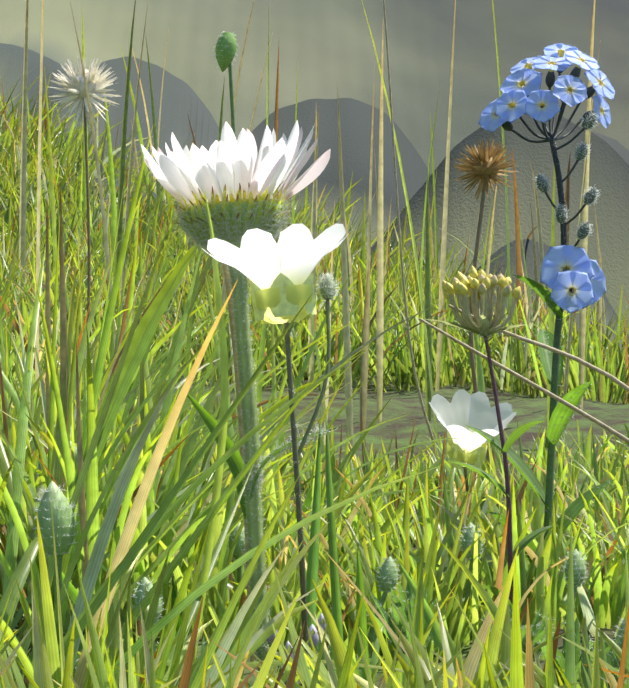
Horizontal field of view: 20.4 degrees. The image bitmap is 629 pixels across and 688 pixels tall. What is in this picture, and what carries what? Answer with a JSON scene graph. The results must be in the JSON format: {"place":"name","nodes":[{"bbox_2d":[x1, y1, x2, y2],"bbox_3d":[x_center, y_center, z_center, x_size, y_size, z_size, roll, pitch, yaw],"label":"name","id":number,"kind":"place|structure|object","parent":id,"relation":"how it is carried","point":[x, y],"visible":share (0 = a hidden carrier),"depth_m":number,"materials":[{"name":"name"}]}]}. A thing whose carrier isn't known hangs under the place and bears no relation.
{"place":"outdoors","nodes":[
{"label":"outdoors","id":0,"kind":"place"},
{"bbox_2d":[0,0,628,687],"bbox_3d":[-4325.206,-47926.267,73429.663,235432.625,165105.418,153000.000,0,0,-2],"label":"ground","id":1,"kind":"structure","parent":0,"point":[328,58],"depth_m":479.30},
{"bbox_2d":[141,120,335,686],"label":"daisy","id":2,"kind":"object","parent":1,"relation":"on","point":[243,183],"visible":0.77,"depth_m":21.05,"materials":[{"name":"white plant"}]},
{"bbox_2d":[214,31,267,576],"bbox_3d":[-1.349,-0.341,31.675,1.159,10.573,0.501,0,0,-42],"label":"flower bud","id":3,"kind":"object","parent":1,"relation":"on","point":[226,47],"visible":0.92,"depth_m":31.37,"materials":[{"name":"green plant"}]},
{"bbox_2d":[203,223,349,666],"bbox_3d":[-0.394,1.615,17.956,1.571,5.644,1.524,0,0,-2],"label":"white flower","id":4,"kind":"object","parent":1,"relation":"on","point":[278,274],"visible":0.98,"depth_m":17.67,"materials":[{"name":"white plant"}]},
{"bbox_2d":[0,126,628,687],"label":"meadow grass","id":5,"kind":"structure","parent":1,"relation":"on","point":[434,517],"depth_m":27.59,"materials":[{"name":"green plant"}]},
{"bbox_2d":[0,0,628,463],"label":"meadow grass","id":6,"kind":"structure","parent":1,"relation":"on","point":[36,168],"depth_m":97.08,"materials":[{"name":"green plant"}]},
{"bbox_2d":[11,440,625,687],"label":"flower buds","id":7,"kind":"object","parent":1,"relation":"on","point":[64,523],"visible":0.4,"depth_m":22.21,"materials":[{"name":"green plant"}]},
{"bbox_2d":[45,0,628,669],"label":"dry stalks","id":8,"kind":"object","parent":1,"relation":"on","point":[481,168],"visible":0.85,"depth_m":45.31,"materials":[{"name":"plant"}]},
{"bbox_2d":[429,390,515,522],"bbox_3d":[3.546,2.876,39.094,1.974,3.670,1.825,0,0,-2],"label":"white flower","id":9,"kind":"object","parent":1,"relation":"on","point":[459,412],"visible":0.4,"depth_m":39.52,"materials":[{"name":"white plant"}]},
{"bbox_2d":[425,265,558,606],"bbox_3d":[2.633,1.820,26.005,1.972,5.966,1.357,0,0,9],"label":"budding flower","id":10,"kind":"object","parent":1,"relation":"on","point":[480,286],"visible":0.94,"depth_m":25.85,"materials":[{"name":"green plant"}]},
{"bbox_2d":[466,44,614,567],"bbox_3d":[4.013,-0.100,30.019,2.635,10.272,2.327,0,0,-2],"label":"forget me not","id":11,"kind":"object","parent":1,"relation":"on","point":[573,278],"visible":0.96,"depth_m":29.96,"materials":[{"name":"blue plant"}]}
]}

